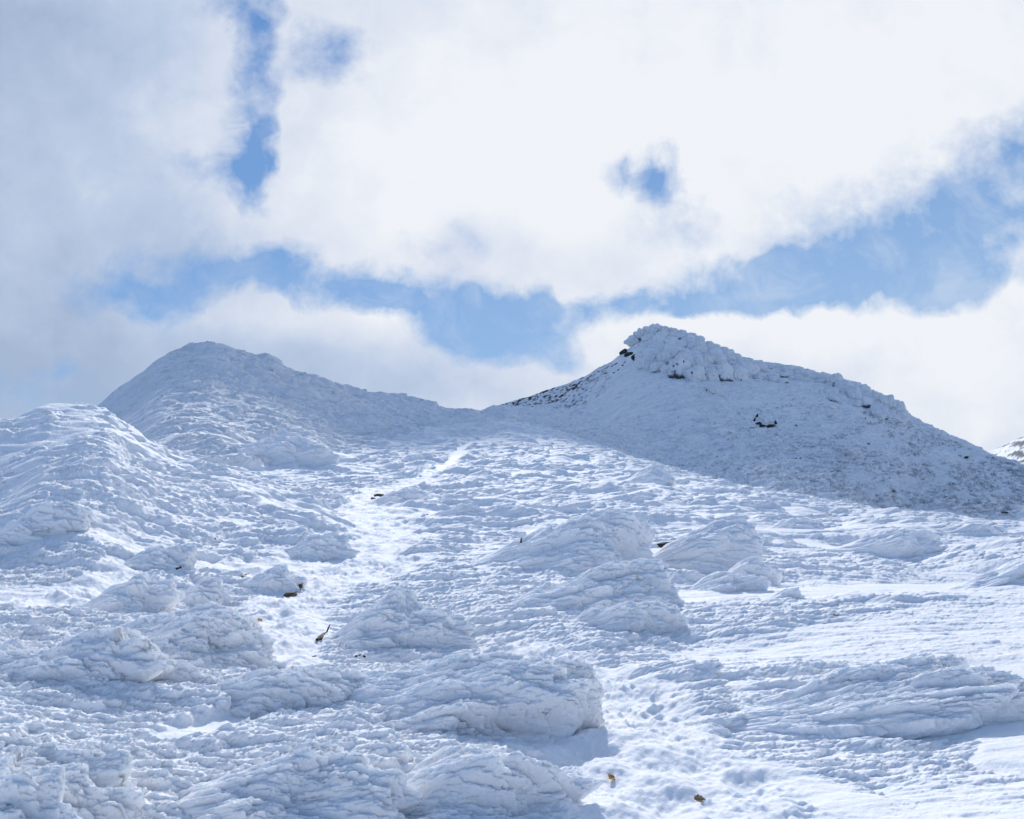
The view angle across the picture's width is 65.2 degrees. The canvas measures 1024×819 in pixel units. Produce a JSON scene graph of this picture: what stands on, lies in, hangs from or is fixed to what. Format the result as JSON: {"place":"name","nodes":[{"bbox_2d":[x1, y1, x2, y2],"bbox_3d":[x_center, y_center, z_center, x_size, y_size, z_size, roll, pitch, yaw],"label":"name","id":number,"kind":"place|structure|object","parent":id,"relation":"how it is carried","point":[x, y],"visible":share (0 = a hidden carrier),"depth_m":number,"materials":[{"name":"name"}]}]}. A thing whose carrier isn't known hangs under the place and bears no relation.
{"place":"outdoors","nodes":[
{"label":"outdoors","id":0,"kind":"place"},
{"bbox_2d":[0,403,346,583],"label":"hill","id":1,"kind":"structure","parent":0,"point":[136,491],"depth_m":20.01,"materials":[{"name":"white snow"}]},
{"bbox_2d":[0,418,1023,818],"bbox_3d":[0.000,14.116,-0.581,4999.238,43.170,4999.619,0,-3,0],"label":"snow field ground","id":2,"kind":"structure","parent":0,"point":[662,742],"depth_m":9.96,"materials":[{"name":"white snow"}]},
{"bbox_2d":[0,765,82,818],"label":"rime mound","id":3,"kind":"object","parent":2,"relation":"on","point":[38,793],"visible":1,"depth_m":4.07,"materials":[{"name":"white snow"}]},
{"bbox_2d":[0,499,93,546],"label":"rime mound","id":4,"kind":"object","parent":2,"relation":"on","point":[38,523],"visible":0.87,"depth_m":15.59,"materials":[{"name":"white snow"}]},
{"bbox_2d":[0,738,147,818],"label":"rime mound","id":5,"kind":"object","parent":2,"relation":"on","point":[100,782],"visible":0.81,"depth_m":4.61,"materials":[{"name":"white snow"}]},
{"bbox_2d":[0,625,204,688],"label":"rime mound","id":6,"kind":"object","parent":2,"relation":"on","point":[95,656],"visible":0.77,"depth_m":7.24,"materials":[{"name":"white snow"}]},
{"bbox_2d":[78,573,185,613],"bbox_3d":[-5.562,3.007,11.671,1.425,1.260,1.109,-3,-4,42],"label":"rime mound","id":7,"kind":"object","parent":2,"relation":"on","point":[138,592],"visible":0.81,"depth_m":11.43,"materials":[{"name":"white snow"}]},
{"bbox_2d":[124,544,197,570],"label":"rime mound","id":8,"kind":"object","parent":2,"relation":"on","point":[184,556],"visible":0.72,"depth_m":14.98,"materials":[{"name":"white snow"}]},
{"bbox_2d":[120,600,287,670],"bbox_3d":[-3.838,2.886,9.060,3.055,1.432,1.747,-2,-3,26],"label":"rime mound","id":9,"kind":"object","parent":2,"relation":"on","point":[202,631],"visible":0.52,"depth_m":8.61,"materials":[{"name":"white snow"}]},
{"bbox_2d":[181,576,231,606],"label":"rime mound","id":10,"kind":"object","parent":2,"relation":"on","point":[205,589],"visible":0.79,"depth_m":12.79,"materials":[{"name":"white snow"}]},
{"bbox_2d":[243,564,307,592],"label":"rime mound","id":11,"kind":"object","parent":2,"relation":"on","point":[275,578],"visible":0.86,"depth_m":14.34,"materials":[{"name":"white snow"}]},
{"bbox_2d":[231,428,339,466],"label":"rime mound","id":12,"kind":"object","parent":2,"relation":"on","point":[282,446],"visible":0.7,"depth_m":60.13,"materials":[{"name":"white snow"}]},
{"bbox_2d":[283,592,297,596],"bbox_3d":[-3.875,3.261,14.011,0.237,0.113,0.135,0,-3,0],"label":"stone","id":13,"kind":"object","parent":2,"relation":"on","point":[293,595],"visible":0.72,"depth_m":13.97,"materials":[{"name":"grey stone"}]},
{"bbox_2d":[216,665,365,717],"bbox_3d":[-2.390,2.956,7.449,2.166,1.202,0.957,0,-3,0],"label":"rime mound","id":14,"kind":"object","parent":2,"relation":"on","point":[259,693],"visible":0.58,"depth_m":7.17,"materials":[{"name":"white snow"}]},
{"bbox_2d":[177,740,422,818],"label":"rime mound","id":15,"kind":"object","parent":2,"relation":"on","point":[313,779],"visible":0.84,"depth_m":4.99,"materials":[{"name":"white"}]},
{"bbox_2d":[315,624,329,640],"bbox_3d":[-2.478,2.942,10.470,0.096,0.139,0.587,0,-3,-2],"label":"twig","id":16,"kind":"object","parent":2,"relation":"on","point":[321,636],"visible":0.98,"depth_m":10.39,"materials":[{"name":"wood"}]},
{"bbox_2d":[287,532,360,562],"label":"rime mound","id":17,"kind":"object","parent":2,"relation":"on","point":[323,548],"visible":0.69,"depth_m":17.93,"materials":[{"name":"white snow"}]},
{"bbox_2d":[366,487,431,505],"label":"rime mound","id":18,"kind":"object","parent":2,"relation":"on","point":[404,494],"visible":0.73,"depth_m":35.22,"materials":[{"name":"white snow"}]},
{"bbox_2d":[330,586,478,649],"bbox_3d":[-1.479,3.016,10.302,2.145,1.483,1.175,0,-3,0],"label":"rime mound","id":19,"kind":"object","parent":2,"relation":"on","point":[398,617],"visible":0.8,"depth_m":10.01,"materials":[{"name":"white snow"}]},
{"bbox_2d":[399,453,436,461],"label":"rime mound","id":20,"kind":"object","parent":2,"relation":"on","point":[417,456],"visible":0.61,"depth_m":68.16,"materials":[{"name":"white"}]},
{"bbox_2d":[438,503,488,516],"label":"rime mound","id":21,"kind":"object","parent":2,"relation":"on","point":[468,508],"visible":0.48,"depth_m":27.68,"materials":[{"name":"white"}]},
{"bbox_2d":[346,650,604,737],"bbox_3d":[-0.978,2.904,7.576,3.675,1.384,1.943,0,-3,0],"label":"rime mound","id":22,"kind":"object","parent":2,"relation":"on","point":[501,693],"visible":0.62,"depth_m":6.89,"materials":[{"name":"white"}]},
{"bbox_2d":[405,745,601,818],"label":"rime mound","id":23,"kind":"object","parent":2,"relation":"on","point":[459,782],"visible":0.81,"depth_m":5.23,"materials":[{"name":"white snow"}]},
{"bbox_2d":[474,508,668,576],"bbox_3d":[0.833,3.060,16.492,4.898,2.052,3.011,0,-3,0],"label":"rime mound","id":24,"kind":"object","parent":2,"relation":"on","point":[577,545],"visible":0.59,"depth_m":15.89,"materials":[{"name":"white snow"}]},
{"bbox_2d":[509,558,685,609],"bbox_3d":[1.039,3.067,12.225,3.569,1.623,1.606,0,-3,0],"label":"rime mound","id":25,"kind":"object","parent":2,"relation":"on","point":[612,583],"visible":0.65,"depth_m":11.94,"materials":[{"name":"white snow"}]},
{"bbox_2d":[572,600,688,634],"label":"rime mound","id":26,"kind":"object","parent":2,"relation":"on","point":[658,617],"visible":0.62,"depth_m":10.63,"materials":[{"name":"white snow"}]},
{"bbox_2d":[626,463,675,485],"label":"rime mound","id":27,"kind":"object","parent":2,"relation":"on","point":[657,473],"visible":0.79,"depth_m":51.90,"materials":[{"name":"white snow"}]},
{"bbox_2d":[657,542,668,547],"bbox_3d":[3.542,3.166,18.631,0.263,0.166,0.242,3,-4,-44],"label":"rock","id":28,"kind":"object","parent":2,"relation":"on","point":[661,545],"visible":0.58,"depth_m":18.57,"materials":[{"name":"grey stone"}]},
{"bbox_2d":[694,794,705,802],"bbox_3d":[1.295,2.688,5.518,0.080,0.022,0.065,5,27,12],"label":"rock","id":29,"kind":"object","parent":2,"relation":"on","point":[698,798],"visible":1,"depth_m":5.52,"materials":[{"name":"brown stone"}]},
{"bbox_2d":[652,518,763,573],"bbox_3d":[4.194,3.204,17.425,2.672,1.705,1.640,0,-3,0],"label":"rime mound","id":30,"kind":"object","parent":2,"relation":"on","point":[719,546],"visible":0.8,"depth_m":16.89,"materials":[{"name":"white snow"}]},
{"bbox_2d":[710,478,737,486],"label":"rime mound","id":31,"kind":"object","parent":2,"relation":"on","point":[722,482],"visible":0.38,"depth_m":50.44,"materials":[{"name":"white"}]},
{"bbox_2d":[687,571,770,592],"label":"rime mound","id":32,"kind":"object","parent":2,"relation":"on","point":[725,581],"visible":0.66,"depth_m":13.43,"materials":[{"name":"white"}]},
{"bbox_2d":[727,556,782,587],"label":"rime mound","id":33,"kind":"object","parent":2,"relation":"on","point":[756,566],"visible":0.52,"depth_m":14.89,"materials":[{"name":"white snow"}]},
{"bbox_2d":[773,587,804,599],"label":"rime mound","id":34,"kind":"object","parent":2,"relation":"on","point":[792,593],"visible":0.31,"depth_m":12.07,"materials":[{"name":"white snow"}]},
{"bbox_2d":[765,517,824,529],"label":"rime mound","id":35,"kind":"object","parent":2,"relation":"on","point":[801,523],"visible":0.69,"depth_m":25.64,"materials":[{"name":"white snow"}]},
{"bbox_2d":[729,652,1023,739],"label":"rime mound","id":36,"kind":"object","parent":2,"relation":"on","point":[913,696],"visible":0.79,"depth_m":6.80,"materials":[{"name":"white snow"}]},
{"bbox_2d":[826,529,944,558],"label":"rime mound","id":37,"kind":"object","parent":2,"relation":"on","point":[900,543],"visible":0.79,"depth_m":20.01,"materials":[{"name":"white snow"}]},
{"bbox_2d":[940,557,1023,589],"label":"rime mound","id":38,"kind":"object","parent":2,"relation":"on","point":[1011,572],"visible":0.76,"depth_m":13.00,"materials":[{"name":"white snow"}]},
{"bbox_2d":[0,0,1023,450],"label":"sky","id":39,"kind":"structure","parent":0,"point":[474,204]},
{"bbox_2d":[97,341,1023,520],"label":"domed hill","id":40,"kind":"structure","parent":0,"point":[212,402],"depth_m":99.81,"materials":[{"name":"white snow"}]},
{"bbox_2d":[480,405,678,467],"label":"hill shoulder","id":41,"kind":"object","parent":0,"point":[633,442],"visible":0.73,"depth_m":158.94},
{"bbox_2d":[497,338,1023,510],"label":"rocky peak hill","id":42,"kind":"structure","parent":0,"point":[629,394],"depth_m":167.50,"materials":[{"name":"white snow"}]},
{"bbox_2d":[626,338,633,346],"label":"rime boulder","id":43,"kind":"object","parent":42,"relation":"on","point":[630,343],"visible":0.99,"depth_m":255.92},
{"bbox_2d":[634,352,654,369],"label":"rime boulder","id":44,"kind":"object","parent":42,"relation":"on","point":[644,360],"visible":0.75,"depth_m":225.98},
{"bbox_2d":[642,326,650,331],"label":"rime boulder","id":45,"kind":"object","parent":42,"relation":"on","point":[647,328],"visible":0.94,"depth_m":258.13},
{"bbox_2d":[641,333,653,340],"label":"rime boulder","id":46,"kind":"object","parent":42,"relation":"on","point":[645,337],"visible":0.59,"depth_m":253.69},
{"bbox_2d":[649,327,657,334],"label":"rime boulder","id":47,"kind":"object","parent":42,"relation":"on","point":[654,331],"visible":0.36,"depth_m":258.24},
{"bbox_2d":[649,350,658,358],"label":"rime boulder","id":48,"kind":"object","parent":42,"relation":"on","point":[654,353],"visible":0.37,"depth_m":231.08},
{"bbox_2d":[650,362,665,372],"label":"rime boulder","id":49,"kind":"object","parent":42,"relation":"on","point":[655,366],"visible":0.88,"depth_m":218.13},
{"bbox_2d":[651,332,666,343],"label":"rime boulder","id":50,"kind":"object","parent":42,"relation":"on","point":[658,337],"visible":0.56,"depth_m":245.39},
{"bbox_2d":[656,350,670,364],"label":"rime boulder","id":51,"kind":"object","parent":42,"relation":"on","point":[664,357],"visible":0.65,"depth_m":224.01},
{"bbox_2d":[658,330,668,335],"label":"rime boulder","id":52,"kind":"object","parent":42,"relation":"on","point":[664,332],"visible":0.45,"depth_m":253.24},
{"bbox_2d":[659,326,668,331],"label":"rime boulder","id":53,"kind":"object","parent":42,"relation":"on","point":[666,328],"visible":0.41,"depth_m":257.71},
{"bbox_2d":[660,364,669,372],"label":"rime boulder","id":54,"kind":"object","parent":42,"relation":"on","point":[664,368],"visible":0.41,"depth_m":212.89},
{"bbox_2d":[664,336,678,343],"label":"rime boulder","id":55,"kind":"object","parent":42,"relation":"on","point":[671,339],"visible":0.5,"depth_m":243.45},
{"bbox_2d":[664,343,680,357],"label":"rime boulder","id":56,"kind":"object","parent":42,"relation":"on","point":[673,349],"visible":0.54,"depth_m":231.00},
{"bbox_2d":[669,327,678,332],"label":"rime boulder","id":57,"kind":"object","parent":42,"relation":"on","point":[675,330],"visible":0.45,"depth_m":256.82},
{"bbox_2d":[667,357,690,378],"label":"rime boulder","id":58,"kind":"object","parent":42,"relation":"on","point":[678,370],"visible":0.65,"depth_m":207.92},
{"bbox_2d":[673,333,684,339],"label":"rime boulder","id":59,"kind":"object","parent":42,"relation":"on","point":[679,336],"visible":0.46,"depth_m":252.27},
{"bbox_2d":[677,339,687,346],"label":"rime boulder","id":60,"kind":"object","parent":42,"relation":"on","point":[680,342],"visible":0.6,"depth_m":242.17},
{"bbox_2d":[674,353,693,366],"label":"rime boulder","id":61,"kind":"object","parent":42,"relation":"on","point":[688,357],"visible":0.39,"depth_m":215.93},
{"bbox_2d":[682,334,694,342],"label":"rime boulder","id":62,"kind":"object","parent":42,"relation":"on","point":[688,337],"visible":0.3,"depth_m":247.66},
{"bbox_2d":[685,343,694,348],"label":"rime boulder","id":63,"kind":"object","parent":42,"relation":"on","point":[690,346],"visible":0.45,"depth_m":241.36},
{"bbox_2d":[687,350,700,359],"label":"rime boulder","id":64,"kind":"object","parent":42,"relation":"on","point":[695,354],"visible":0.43,"depth_m":225.30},
{"bbox_2d":[683,365,705,381],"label":"rime boulder","id":65,"kind":"object","parent":42,"relation":"on","point":[698,374],"visible":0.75,"depth_m":204.56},
{"bbox_2d":[688,339,705,346],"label":"rime boulder","id":66,"kind":"object","parent":42,"relation":"on","point":[700,343],"visible":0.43,"depth_m":241.15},
{"bbox_2d":[692,356,705,368],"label":"rime boulder","id":67,"kind":"object","parent":42,"relation":"on","point":[698,361],"visible":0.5,"depth_m":214.24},
{"bbox_2d":[693,335,704,340],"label":"rime boulder","id":68,"kind":"object","parent":42,"relation":"on","point":[699,337],"visible":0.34,"depth_m":251.68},
{"bbox_2d":[691,346,707,354],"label":"rime boulder","id":69,"kind":"object","parent":42,"relation":"on","point":[702,350],"visible":0.44,"depth_m":237.00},
{"bbox_2d":[701,354,714,363],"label":"rime boulder","id":70,"kind":"object","parent":42,"relation":"on","point":[709,359],"visible":0.42,"depth_m":224.15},
{"bbox_2d":[705,367,719,380],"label":"rime boulder","id":71,"kind":"object","parent":42,"relation":"on","point":[712,373],"visible":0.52,"depth_m":207.87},
{"bbox_2d":[705,347,722,357],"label":"rime boulder","id":72,"kind":"object","parent":42,"relation":"on","point":[715,352],"visible":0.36,"depth_m":231.03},
{"bbox_2d":[706,385,727,396],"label":"rime boulder","id":73,"kind":"object","parent":42,"relation":"on","point":[718,390],"visible":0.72,"depth_m":191.85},
{"bbox_2d":[714,355,728,364],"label":"rime boulder","id":74,"kind":"object","parent":42,"relation":"on","point":[719,359],"visible":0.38,"depth_m":225.06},
{"bbox_2d":[710,361,733,381],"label":"rime boulder","id":75,"kind":"object","parent":42,"relation":"on","point":[725,370],"visible":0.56,"depth_m":209.03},
{"bbox_2d":[721,349,731,353],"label":"rime boulder","id":76,"kind":"object","parent":42,"relation":"on","point":[725,351],"visible":0.3,"depth_m":237.49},
{"bbox_2d":[723,353,735,361],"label":"rime boulder","id":77,"kind":"object","parent":42,"relation":"on","point":[730,357],"visible":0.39,"depth_m":234.16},
{"bbox_2d":[732,354,742,359],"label":"rime boulder","id":78,"kind":"object","parent":42,"relation":"on","point":[737,356],"visible":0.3,"depth_m":236.19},
{"bbox_2d":[732,365,748,380],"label":"rime boulder","id":79,"kind":"object","parent":42,"relation":"on","point":[740,373],"visible":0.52,"depth_m":212.49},
{"bbox_2d":[735,361,753,374],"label":"rime boulder","id":80,"kind":"object","parent":42,"relation":"on","point":[749,366],"visible":0.4,"depth_m":221.94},
{"bbox_2d":[748,370,756,378],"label":"rime boulder","id":81,"kind":"object","parent":42,"relation":"on","point":[753,373],"visible":0.5,"depth_m":221.73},
{"bbox_2d":[755,362,767,371],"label":"rime boulder","id":82,"kind":"object","parent":42,"relation":"on","point":[763,367],"visible":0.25,"depth_m":229.38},
{"bbox_2d":[751,413,774,423],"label":"rime boulder","id":83,"kind":"object","parent":42,"relation":"on","point":[764,418],"visible":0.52,"depth_m":163.99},
{"bbox_2d":[769,376,779,382],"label":"rime boulder","id":84,"kind":"object","parent":42,"relation":"on","point":[774,378],"visible":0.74,"depth_m":216.37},
{"bbox_2d":[777,378,788,382],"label":"rime boulder","id":85,"kind":"object","parent":42,"relation":"on","point":[783,380],"visible":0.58,"depth_m":214.83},
{"bbox_2d":[780,372,788,377],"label":"rime boulder","id":86,"kind":"object","parent":42,"relation":"on","point":[784,374],"visible":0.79,"depth_m":224.55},
{"bbox_2d":[780,365,794,371],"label":"rime boulder","id":87,"kind":"object","parent":42,"relation":"on","point":[787,367],"visible":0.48,"depth_m":231.16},
{"bbox_2d":[789,445,801,451],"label":"rime boulder","id":88,"kind":"object","parent":42,"relation":"on","point":[794,449],"visible":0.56,"depth_m":141.75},
{"bbox_2d":[795,367,804,371],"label":"rime boulder","id":89,"kind":"object","parent":42,"relation":"on","point":[800,369],"visible":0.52,"depth_m":230.55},
{"bbox_2d":[794,449,811,455],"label":"rime boulder","id":90,"kind":"object","parent":42,"relation":"on","point":[802,452],"visible":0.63,"depth_m":138.44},
{"bbox_2d":[804,372,816,379],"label":"rime boulder","id":91,"kind":"object","parent":42,"relation":"on","point":[812,375],"visible":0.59,"depth_m":224.19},
{"bbox_2d":[816,379,826,382],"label":"rime boulder","id":92,"kind":"object","parent":42,"relation":"on","point":[822,380],"visible":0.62,"depth_m":220.78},
{"bbox_2d":[816,372,830,379],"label":"rime boulder","id":93,"kind":"object","parent":42,"relation":"on","point":[821,375],"visible":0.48,"depth_m":223.46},
{"bbox_2d":[828,395,839,402],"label":"rime boulder","id":94,"kind":"object","parent":42,"relation":"on","point":[833,398],"visible":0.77,"depth_m":198.25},
{"bbox_2d":[827,373,842,386],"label":"rime boulder","id":95,"kind":"object","parent":42,"relation":"on","point":[834,378],"visible":0.38,"depth_m":217.39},
{"bbox_2d":[661,398,1023,519],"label":"frosted scrub","id":96,"kind":"object","parent":42,"relation":"on","point":[1006,500],"visible":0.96,"depth_m":142.87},
{"bbox_2d":[835,379,854,391],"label":"rime boulder","id":97,"kind":"object","parent":42,"relation":"on","point":[843,384],"visible":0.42,"depth_m":209.05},
{"bbox_2d":[840,450,862,457],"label":"rime boulder","id":98,"kind":"object","parent":42,"relation":"on","point":[855,452],"visible":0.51,"depth_m":141.34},
{"bbox_2d":[845,385,862,399],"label":"rime boulder","id":99,"kind":"object","parent":42,"relation":"on","point":[853,392],"visible":0.62,"depth_m":204.23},
{"bbox_2d":[853,400,862,406],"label":"rime boulder","id":100,"kind":"object","parent":42,"relation":"on","point":[855,402],"visible":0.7,"depth_m":197.90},
{"bbox_2d":[858,384,870,390],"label":"rime boulder","id":101,"kind":"object","parent":42,"relation":"on","point":[865,387],"visible":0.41,"depth_m":217.82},
{"bbox_2d":[859,396,871,407],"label":"rime boulder","id":102,"kind":"object","parent":42,"relation":"on","point":[866,401],"visible":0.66,"depth_m":198.77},
{"bbox_2d":[862,392,881,399],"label":"rime boulder","id":103,"kind":"object","parent":42,"relation":"on","point":[874,395],"visible":0.48,"depth_m":208.30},
{"bbox_2d":[871,408,881,416],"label":"rime boulder","id":104,"kind":"object","parent":42,"relation":"on","point":[875,412],"visible":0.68,"depth_m":192.83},
{"bbox_2d":[869,404,887,412],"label":"rime boulder","id":105,"kind":"object","parent":42,"relation":"on","point":[883,408],"visible":0.54,"depth_m":194.90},
{"bbox_2d":[874,414,886,420],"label":"rime boulder","id":106,"kind":"object","parent":42,"relation":"on","point":[882,417],"visible":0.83,"depth_m":189.28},
{"bbox_2d":[878,394,895,408],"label":"rime boulder","id":107,"kind":"object","parent":42,"relation":"on","point":[888,401],"visible":0.5,"depth_m":206.30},
{"bbox_2d":[887,413,899,422],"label":"rime boulder","id":108,"kind":"object","parent":42,"relation":"on","point":[891,416],"visible":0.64,"depth_m":192.98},
{"bbox_2d":[894,400,905,410],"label":"rime boulder","id":109,"kind":"object","parent":42,"relation":"on","point":[901,404],"visible":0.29,"depth_m":208.43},
{"bbox_2d":[896,409,905,419],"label":"rime boulder","id":110,"kind":"object","parent":42,"relation":"on","point":[901,414],"visible":0.51,"depth_m":201.88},
{"bbox_2d":[962,454,975,459],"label":"rime boulder","id":111,"kind":"object","parent":42,"relation":"on","point":[971,456],"visible":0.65,"depth_m":182.37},
{"bbox_2d":[987,437,1023,463],"bbox_3d":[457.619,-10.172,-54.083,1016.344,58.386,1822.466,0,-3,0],"label":"hill","id":112,"kind":"structure","parent":0,"point":[1013,449],"depth_m":726.35,"materials":[{"name":"white snow"}]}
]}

